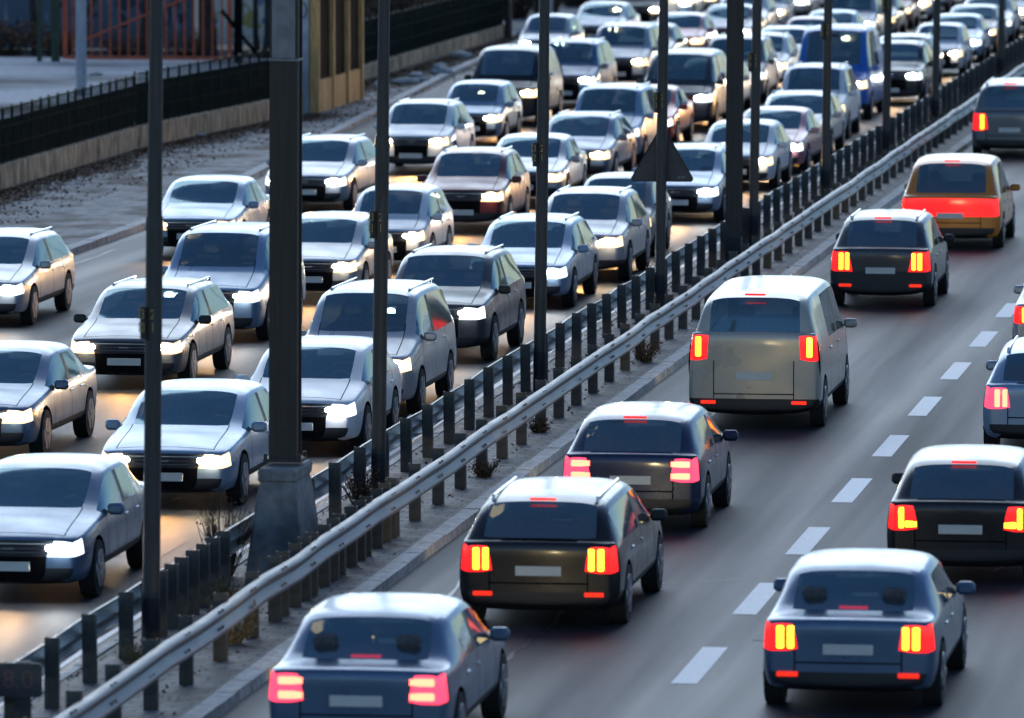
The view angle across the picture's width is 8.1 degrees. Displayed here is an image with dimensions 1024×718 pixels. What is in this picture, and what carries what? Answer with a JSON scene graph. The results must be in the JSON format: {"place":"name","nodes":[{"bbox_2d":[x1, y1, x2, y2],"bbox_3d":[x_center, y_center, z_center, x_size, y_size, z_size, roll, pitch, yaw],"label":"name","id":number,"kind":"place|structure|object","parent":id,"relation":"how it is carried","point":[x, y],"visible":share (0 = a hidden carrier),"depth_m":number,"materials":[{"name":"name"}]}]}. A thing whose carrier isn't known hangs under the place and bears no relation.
{"place":"outdoors","nodes":[
{"label":"outdoors","id":0,"kind":"place"},
{"bbox_2d":[0,57,267,118],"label":"gravel lot","id":1,"kind":"structure","parent":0,"point":[26,79],"depth_m":211.58,"materials":[{"name":"gravel"}]},
{"bbox_2d":[76,0,86,95],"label":"lot lamp post","id":2,"kind":"object","parent":1,"relation":"on","point":[81,65],"visible":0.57,"depth_m":199.06,"materials":[{"name":"metal"}]},
{"bbox_2d":[37,0,242,62],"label":"barred gate","id":3,"kind":"structure","parent":1,"relation":"on","point":[55,29],"depth_m":219.57,"materials":[{"name":"metal"}]},
{"bbox_2d":[0,0,565,57],"bbox_3d":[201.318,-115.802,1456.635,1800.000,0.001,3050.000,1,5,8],"label":"ground","id":4,"kind":"structure","parent":0,"point":[246,50],"depth_m":230.99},
{"bbox_2d":[0,19,46,56],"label":"dry shrub","id":5,"kind":"object","parent":4,"relation":"on","point":[11,46],"visible":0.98,"depth_m":224.75,"materials":[{"name":"brown plant"}]},
{"bbox_2d":[0,0,192,48],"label":"graffiti wall","id":6,"kind":"structure","parent":4,"relation":"on","point":[13,12],"depth_m":231.73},
{"bbox_2d":[198,0,217,56],"bbox_3d":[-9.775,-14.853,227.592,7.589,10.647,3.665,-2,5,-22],"label":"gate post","id":7,"kind":"object","parent":4,"relation":"on","point":[207,17],"visible":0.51,"depth_m":227.12,"materials":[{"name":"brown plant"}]},
{"bbox_2d":[214,0,263,44],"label":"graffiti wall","id":8,"kind":"structure","parent":4,"relation":"on","point":[248,19],"depth_m":232.13,"materials":[{"name":"paint"}]},
{"bbox_2d":[180,133,971,717],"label":"median kerb","id":9,"kind":"structure","parent":4,"relation":"on","point":[226,697],"depth_m":90.83,"materials":[{"name":"concrete"}]},
{"bbox_2d":[0,0,609,245],"bbox_3d":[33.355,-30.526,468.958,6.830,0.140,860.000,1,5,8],"label":"verge","id":10,"kind":"structure","parent":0,"point":[121,206],"depth_m":159.43,"materials":[{"name":"grey gravel"}]},
{"bbox_2d":[0,127,137,188],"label":"wall","id":11,"kind":"structure","parent":10,"relation":"on","point":[47,163],"depth_m":165.15,"materials":[{"name":"concrete"}]},
{"bbox_2d":[0,74,135,164],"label":"fence","id":12,"kind":"object","parent":11,"relation":"on","point":[42,129],"visible":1,"depth_m":165.62,"materials":[{"name":"brown"}]},
{"bbox_2d":[0,116,335,205],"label":"leafy soil","id":13,"kind":"structure","parent":10,"relation":"on","point":[122,167],"depth_m":165.99,"materials":[{"name":"soil"}]},
{"bbox_2d":[135,93,302,147],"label":"wall","id":14,"kind":"structure","parent":10,"relation":"on","point":[193,125],"depth_m":180.60,"materials":[{"name":"concrete"}]},
{"bbox_2d":[133,48,269,125],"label":"fence","id":15,"kind":"object","parent":14,"relation":"on","point":[220,85],"visible":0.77,"depth_m":180.77,"materials":[{"name":"brown"}]},
{"bbox_2d":[302,0,363,112],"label":"wooden hut","id":16,"kind":"object","parent":10,"relation":"on","point":[333,56],"visible":0.77,"depth_m":192.38,"materials":[{"name":"yellow wood"}]},
{"bbox_2d":[364,25,504,78],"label":"wall","id":17,"kind":"structure","parent":10,"relation":"on","point":[422,54],"depth_m":223.08,"materials":[{"name":"concrete"}]},
{"bbox_2d":[364,0,502,63],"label":"fence","id":18,"kind":"object","parent":17,"relation":"on","point":[415,28],"visible":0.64,"depth_m":222.54,"materials":[{"name":"brown"}]},
{"bbox_2d":[0,35,969,716],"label":"leaf litter","id":19,"kind":"object","parent":10,"relation":"on","point":[138,153],"visible":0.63,"depth_m":170.67,"materials":[{"name":"brown plant"}]},
{"bbox_2d":[0,0,1023,712],"bbox_3d":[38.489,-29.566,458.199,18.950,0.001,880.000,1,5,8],"label":"road oncoming","id":20,"kind":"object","parent":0,"point":[32,616],"depth_m":116.79,"materials":[{"name":"asphalt"}]},
{"bbox_2d":[0,226,74,323],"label":"estate car","id":21,"kind":"object","parent":20,"relation":"on","point":[36,266],"visible":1,"depth_m":123.73,"materials":[{"name":"grey metal"}]},
{"bbox_2d":[0,340,96,452],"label":"saloon","id":22,"kind":"object","parent":20,"relation":"on","point":[47,388],"visible":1,"depth_m":100.98,"materials":[{"name":"metal"}]},
{"bbox_2d":[45,350,79,389],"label":"side window","id":23,"kind":"structure","parent":22,"relation":"in","point":[56,371],"depth_m":101.68,"materials":[{"name":"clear glass"}]},
{"bbox_2d":[0,453,143,595],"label":"saloon","id":24,"kind":"object","parent":20,"relation":"on","point":[69,517],"visible":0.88,"depth_m":84.52,"materials":[{"name":"metal"}]},
{"bbox_2d":[96,464,134,514],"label":"side window","id":25,"kind":"structure","parent":24,"relation":"in","point":[109,492],"depth_m":85.45,"materials":[{"name":"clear glass"}]},
{"bbox_2d":[71,275,233,378],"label":"estate car","id":26,"kind":"object","parent":20,"relation":"on","point":[197,319],"visible":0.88,"depth_m":111.79,"materials":[{"name":"grey metal"}]},
{"bbox_2d":[102,378,269,503],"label":"saloon","id":27,"kind":"object","parent":20,"relation":"on","point":[214,434],"visible":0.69,"depth_m":94.36,"materials":[{"name":"metal"}]},
{"bbox_2d":[242,389,268,431],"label":"side window","id":28,"kind":"structure","parent":27,"relation":"in","point":[252,413],"depth_m":95.45,"materials":[{"name":"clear glass"}]},
{"bbox_2d":[162,175,268,247],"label":"saloon","id":29,"kind":"object","parent":20,"relation":"on","point":[188,202],"visible":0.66,"depth_m":139.70,"materials":[{"name":"metal"}]},
{"bbox_2d":[163,220,305,338],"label":"people carrier","id":30,"kind":"object","parent":20,"relation":"on","point":[231,259],"visible":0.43,"depth_m":119.99,"materials":[{"name":"silver metal"}]},
{"bbox_2d":[67,39,518,254],"bbox_3d":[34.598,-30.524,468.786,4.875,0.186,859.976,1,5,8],"label":"roadside kerb","id":31,"kind":"structure","parent":20,"relation":"on","point":[130,228],"depth_m":180.15,"materials":[{"name":"concrete"}]},
{"bbox_2d":[235,335,400,450],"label":"hatchback","id":32,"kind":"object","parent":20,"relation":"on","point":[336,387],"visible":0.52,"depth_m":101.11,"materials":[{"name":"metal"}]},
{"bbox_2d":[265,133,374,209],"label":"estate car","id":33,"kind":"object","parent":20,"relation":"on","point":[338,167],"visible":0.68,"depth_m":152.92,"materials":[{"name":"metal"}]},
{"bbox_2d":[302,211,392,290],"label":"hatchback","id":34,"kind":"object","parent":20,"relation":"on","point":[337,247],"visible":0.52,"depth_m":128.18,"materials":[{"name":"metal"}]},
{"bbox_2d":[302,277,455,412],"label":"people carrier","id":35,"kind":"object","parent":20,"relation":"on","point":[421,341],"visible":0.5,"depth_m":107.23,"materials":[{"name":"metal"}]},
{"bbox_2d":[415,289,451,338],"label":"side window","id":36,"kind":"structure","parent":35,"relation":"in","point":[440,314],"depth_m":108.42,"materials":[{"name":"clear glass"}]},
{"bbox_2d":[353,183,453,260],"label":"hatchback","id":37,"kind":"object","parent":20,"relation":"on","point":[420,215],"visible":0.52,"depth_m":135.71,"materials":[{"name":"grey metal"}]},
{"bbox_2d":[373,98,474,164],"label":"crossover","id":38,"kind":"object","parent":20,"relation":"on","point":[425,131],"visible":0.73,"depth_m":165.93,"materials":[{"name":"metal"}]},
{"bbox_2d":[395,243,525,359],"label":"off roader","id":39,"kind":"object","parent":20,"relation":"on","point":[482,287],"visible":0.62,"depth_m":116.51,"materials":[{"name":"metal"}]},
{"bbox_2d":[491,254,520,292],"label":"side window","id":40,"kind":"structure","parent":39,"relation":"in","point":[512,274],"depth_m":117.66,"materials":[{"name":"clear glass"}]},
{"bbox_2d":[0,101,940,706],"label":"edge marking","id":41,"kind":"object","parent":20,"relation":"on","point":[138,615],"depth_m":100.64,"materials":[{"name":"paint"}]},
{"bbox_2d":[417,146,529,221],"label":"crossover","id":42,"kind":"object","parent":20,"relation":"on","point":[480,184],"visible":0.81,"depth_m":146.31,"materials":[{"name":"metal"}]},
{"bbox_2d":[446,80,521,142],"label":"hatchback","id":43,"kind":"object","parent":20,"relation":"on","point":[493,108],"visible":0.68,"depth_m":177.31,"materials":[{"name":"metal"}]},
{"bbox_2d":[464,44,563,125],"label":"van","id":44,"kind":"object","parent":20,"relation":"on","point":[516,65],"visible":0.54,"depth_m":185.94,"materials":[{"name":"metal"}]},
{"bbox_2d":[468,211,598,305],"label":"estate car","id":45,"kind":"object","parent":20,"relation":"on","point":[572,254],"visible":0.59,"depth_m":127.44,"materials":[{"name":"metal"}]},
{"bbox_2d":[497,132,586,196],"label":"saloon","id":46,"kind":"object","parent":20,"relation":"on","point":[567,164],"visible":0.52,"depth_m":154.96,"materials":[{"name":"silver metal"}]},
{"bbox_2d":[516,13,584,43],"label":"hatchback","id":47,"kind":"object","parent":20,"relation":"on","point":[565,25],"visible":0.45,"depth_m":220.21,"materials":[{"name":"grey paint"}]},
{"bbox_2d":[549,37,616,100],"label":"people carrier","id":48,"kind":"object","parent":20,"relation":"on","point":[584,62],"visible":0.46,"depth_m":195.03,"materials":[{"name":"silver paint"}]},
{"bbox_2d":[549,110,636,173],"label":"estate car","id":49,"kind":"object","parent":20,"relation":"on","point":[605,141],"visible":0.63,"depth_m":162.92,"materials":[{"name":"silver metal"}]},
{"bbox_2d":[548,185,650,279],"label":"crossover","id":50,"kind":"object","parent":20,"relation":"on","point":[617,219],"visible":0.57,"depth_m":133.47,"materials":[{"name":"silver metal"}]},
{"bbox_2d":[576,1,639,37],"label":"saloon","id":51,"kind":"object","parent":20,"relation":"on","point":[593,17],"visible":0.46,"depth_m":232.55,"materials":[{"name":"white paint"}]},
{"bbox_2d":[574,82,656,163],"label":"people carrier","id":52,"kind":"object","parent":20,"relation":"on","point":[633,102],"visible":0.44,"depth_m":169.51,"materials":[{"name":"metal"}]},
{"bbox_2d":[596,21,658,81],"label":"people carrier","id":53,"kind":"object","parent":20,"relation":"on","point":[634,47],"visible":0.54,"depth_m":205.84,"materials":[{"name":"grey paint"}]},
{"bbox_2d":[584,172,671,255],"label":"hatchback","id":54,"kind":"object","parent":20,"relation":"on","point":[646,191],"visible":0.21,"depth_m":139.57,"materials":[{"name":"metal"}]},
{"bbox_2d":[610,0,679,21],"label":"van","id":55,"kind":"object","parent":20,"relation":"on","point":[647,10],"visible":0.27,"depth_m":241.55,"materials":[{"name":"grey paint"}]},
{"bbox_2d":[650,84,693,142],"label":"saloon","id":56,"kind":"object","parent":20,"relation":"on","point":[680,113],"visible":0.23,"depth_m":176.95,"materials":[{"name":"metal"}]},
{"bbox_2d":[631,142,725,220],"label":"estate car","id":57,"kind":"object","parent":20,"relation":"on","point":[704,189],"visible":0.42,"depth_m":148.92,"materials":[{"name":"metal"}]},
{"bbox_2d":[636,48,725,129],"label":"van","id":58,"kind":"object","parent":20,"relation":"on","point":[697,76],"visible":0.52,"depth_m":183.41,"materials":[{"name":"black metal"}]},
{"bbox_2d":[657,12,716,47],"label":"hatchback","id":59,"kind":"object","parent":20,"relation":"on","point":[698,29],"visible":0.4,"depth_m":222.89,"materials":[{"name":"grey paint"}]},
{"bbox_2d":[706,4,765,35],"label":"saloon","id":60,"kind":"object","parent":20,"relation":"on","point":[717,13],"visible":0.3,"depth_m":230.48,"materials":[{"name":"silver paint"}]},
{"bbox_2d":[693,119,791,188],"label":"hatchback","id":61,"kind":"object","parent":20,"relation":"on","point":[775,157],"visible":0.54,"depth_m":160.04,"materials":[{"name":"silver metal"}]},
{"bbox_2d":[709,33,778,102],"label":"people carrier","id":62,"kind":"object","parent":20,"relation":"on","point":[769,71],"visible":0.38,"depth_m":197.79,"materials":[{"name":"grey paint"}]},
{"bbox_2d":[744,32,799,82],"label":"crossover","id":63,"kind":"object","parent":20,"relation":"on","point":[786,49],"visible":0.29,"depth_m":204.16,"materials":[{"name":"white paint"}]},
{"bbox_2d":[743,106,821,172],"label":"saloon","id":64,"kind":"object","parent":20,"relation":"on","point":[802,126],"visible":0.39,"depth_m":166.28,"materials":[{"name":"metal"}]},
{"bbox_2d":[764,89,844,154],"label":"estate car","id":65,"kind":"object","parent":20,"relation":"on","point":[811,100],"visible":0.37,"depth_m":172.98,"materials":[{"name":"silver metal"}]},
{"bbox_2d":[771,61,860,137],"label":"people carrier","id":66,"kind":"object","parent":20,"relation":"on","point":[845,89],"visible":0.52,"depth_m":180.31,"materials":[{"name":"metal"}]},
{"bbox_2d":[788,23,882,118],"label":"delivery van","id":67,"kind":"object","parent":20,"relation":"on","point":[857,48],"visible":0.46,"depth_m":189.28,"materials":[{"name":"metal"}]},
{"bbox_2d":[832,0,883,37],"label":"people carrier","id":68,"kind":"object","parent":20,"relation":"on","point":[871,12],"visible":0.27,"depth_m":232.51,"materials":[{"name":"grey paint"}]},
{"bbox_2d":[880,39,931,100],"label":"off roader","id":69,"kind":"object","parent":20,"relation":"on","point":[911,68],"visible":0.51,"depth_m":196.38,"materials":[{"name":"black paint"}]},
{"bbox_2d":[916,22,971,74],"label":"hatchback","id":70,"kind":"object","parent":20,"relation":"on","point":[955,43],"visible":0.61,"depth_m":213.24,"materials":[{"name":"white paint"}]},
{"bbox_2d":[932,13,990,61],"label":"saloon","id":71,"kind":"object","parent":20,"relation":"on","point":[978,29],"visible":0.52,"depth_m":222.62,"materials":[{"name":"silver paint"}]},
{"bbox_2d":[950,4,1006,51],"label":"hatchback","id":72,"kind":"object","parent":20,"relation":"on","point":[988,13],"visible":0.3,"depth_m":229.80,"materials":[{"name":"grey paint"}]},
{"bbox_2d":[964,0,1019,41],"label":"estate car","id":73,"kind":"object","parent":20,"relation":"on","point":[1012,13],"visible":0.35,"depth_m":237.44,"materials":[{"name":"grey paint"}]},
{"bbox_2d":[31,68,1010,717],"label":"median pavement","id":74,"kind":"structure","parent":0,"point":[265,642],"depth_m":93.54,"materials":[{"name":"grey concrete"}]},
{"bbox_2d":[0,661,41,717],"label":"kilometre sign","id":75,"kind":"object","parent":74,"relation":"on","point":[21,682],"visible":1,"depth_m":71.08,"materials":[{"name":"metal"}]},
{"bbox_2d":[138,0,163,652],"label":"lamp post","id":76,"kind":"object","parent":74,"relation":"on","point":[150,322],"visible":0.98,"depth_m":77.65,"materials":[{"name":"metal"}]},
{"bbox_2d":[195,491,252,575],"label":"weed","id":77,"kind":"object","parent":74,"relation":"on","point":[213,525],"visible":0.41,"depth_m":85.25,"materials":[{"name":"brown plant"}]},
{"bbox_2d":[246,0,317,573],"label":"gantry mast","id":78,"kind":"object","parent":74,"relation":"on","point":[285,512],"visible":1,"depth_m":85.62,"materials":[{"name":"metal"}]},
{"bbox_2d":[342,460,385,503],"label":"weed","id":79,"kind":"object","parent":74,"relation":"on","point":[365,488],"visible":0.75,"depth_m":93.18,"materials":[{"name":"brown plant"}]},
{"bbox_2d":[368,0,389,488],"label":"lamp post","id":80,"kind":"object","parent":74,"relation":"on","point":[379,223],"visible":0.98,"depth_m":93.35,"materials":[{"name":"metal"}]},
{"bbox_2d":[0,104,940,717],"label":"median kerb","id":81,"kind":"structure","parent":74,"relation":"on","point":[108,646],"depth_m":98.83,"materials":[{"name":"concrete"}]},
{"bbox_2d":[0,36,1023,717],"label":"guardrail","id":82,"kind":"object","parent":74,"relation":"on","point":[182,580],"visible":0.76,"depth_m":103.17,"materials":[{"name":"metal"}]},
{"bbox_2d":[25,59,1023,717],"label":"guardrail","id":83,"kind":"object","parent":74,"relation":"on","point":[307,565],"visible":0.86,"depth_m":92.62,"materials":[{"name":"metal"}]},
{"bbox_2d":[531,0,549,391],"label":"lamp post","id":84,"kind":"object","parent":74,"relation":"on","point":[540,156],"visible":1,"depth_m":108.97,"materials":[{"name":"metal"}]},
{"bbox_2d":[652,0,668,307],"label":"lamp post","id":85,"kind":"object","parent":74,"relation":"on","point":[660,102],"visible":0.99,"depth_m":124.49,"materials":[{"name":"metal"}]},
{"bbox_2d":[631,133,692,181],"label":"warning sign","id":86,"kind":"object","parent":85,"relation":"attached to","point":[677,170],"visible":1,"depth_m":124.70,"materials":[{"name":"metal"}]},
{"bbox_2d":[725,0,743,263],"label":"gantry mast","id":87,"kind":"object","parent":74,"relation":"on","point":[734,126],"visible":0.8,"depth_m":133.28,"materials":[{"name":"metal"}]},
{"bbox_2d":[747,0,761,245],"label":"lamp post","id":88,"kind":"object","parent":74,"relation":"on","point":[754,62],"visible":1,"depth_m":140.00,"materials":[{"name":"metal"}]},
{"bbox_2d":[820,0,832,197],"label":"lamp post","id":89,"kind":"object","parent":74,"relation":"on","point":[826,31],"visible":0.99,"depth_m":154.84,"materials":[{"name":"metal"}]},
{"bbox_2d":[881,0,891,156],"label":"lamp post","id":90,"kind":"object","parent":74,"relation":"on","point":[886,6],"visible":1,"depth_m":169.96,"materials":[{"name":"metal"}]},
{"bbox_2d":[931,0,940,121],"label":"lamp post","id":91,"kind":"object","parent":74,"relation":"on","point":[935,59],"visible":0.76,"depth_m":184.59,"materials":[{"name":"metal"}]},
{"bbox_2d":[219,145,1023,717],"bbox_3d":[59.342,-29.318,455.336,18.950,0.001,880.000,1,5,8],"label":"road","id":92,"kind":"structure","parent":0,"point":[795,473],"depth_m":88.69,"materials":[{"name":"grey asphalt"}]},
{"bbox_2d":[269,592,509,717],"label":"saloon","id":93,"kind":"object","parent":92,"relation":"on","point":[386,655],"visible":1,"depth_m":70.61,"materials":[{"name":"metal"}]},
{"bbox_2d":[302,617,432,659],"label":"rear window","id":94,"kind":"structure","parent":93,"relation":"in","point":[374,638],"depth_m":70.70,"materials":[{"name":"black glass"}]},
{"bbox_2d":[451,607,489,655],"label":"side window","id":95,"kind":"structure","parent":93,"relation":"in","point":[480,633],"depth_m":71.96,"materials":[{"name":"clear glass"}]},
{"bbox_2d":[460,476,666,621],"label":"estate car","id":96,"kind":"object","parent":92,"relation":"on","point":[561,543],"visible":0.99,"depth_m":81.04,"materials":[{"name":"metal"}]},
{"bbox_2d":[563,401,737,525],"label":"hatchback","id":97,"kind":"object","parent":92,"relation":"on","point":[672,458],"visible":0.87,"depth_m":91.02,"materials":[{"name":"metal"}]},
{"bbox_2d":[689,275,856,425],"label":"van","id":98,"kind":"object","parent":92,"relation":"on","point":[768,344],"visible":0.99,"depth_m":104.27,"materials":[{"name":"metal"}]},
{"bbox_2d":[671,284,1023,683],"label":"lane marking","id":99,"kind":"object","parent":92,"relation":"on","point":[699,665],"visible":0.91,"depth_m":90.77,"materials":[{"name":"paint"}]},
{"bbox_2d":[763,548,974,704],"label":"saloon","id":100,"kind":"object","parent":92,"relation":"on","point":[860,619],"visible":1,"depth_m":74.33,"materials":[{"name":"metal"}]},
{"bbox_2d":[793,570,914,610],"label":"rear window","id":101,"kind":"structure","parent":100,"relation":"in","point":[846,589],"depth_m":74.66,"materials":[{"name":"black glass"}]},
{"bbox_2d":[830,208,954,304],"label":"crossover","id":102,"kind":"object","parent":92,"relation":"on","point":[882,252],"visible":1,"depth_m":126.55,"materials":[{"name":"metal"}]},
{"bbox_2d":[846,220,916,245],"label":"rear window","id":103,"kind":"structure","parent":102,"relation":"in","point":[860,232],"depth_m":126.69,"materials":[{"name":"black glass"}]},
{"bbox_2d":[887,444,1023,577],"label":"hatchback","id":104,"kind":"object","parent":92,"relation":"on","point":[959,505],"visible":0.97,"depth_m":85.23,"materials":[{"name":"metal"}]},
{"bbox_2d":[901,153,1019,246],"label":"estate car","id":105,"kind":"object","parent":92,"relation":"on","point":[963,195],"visible":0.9,"depth_m":141.10,"materials":[{"name":"metal"}]},
{"bbox_2d":[972,77,1023,153],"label":"people carrier","id":106,"kind":"object","parent":92,"relation":"on","point":[998,118],"visible":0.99,"depth_m":171.72,"materials":[{"name":"metal"}]},
{"bbox_2d":[984,85,1023,107],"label":"rear window","id":107,"kind":"structure","parent":106,"relation":"in","point":[1007,96],"depth_m":171.74,"materials":[{"name":"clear glass"}]},
{"bbox_2d":[983,335,1023,444],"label":"estate car","id":108,"kind":"object","parent":92,"relation":"on","point":[1003,408],"visible":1,"depth_m":100.67,"materials":[{"name":"metal"}]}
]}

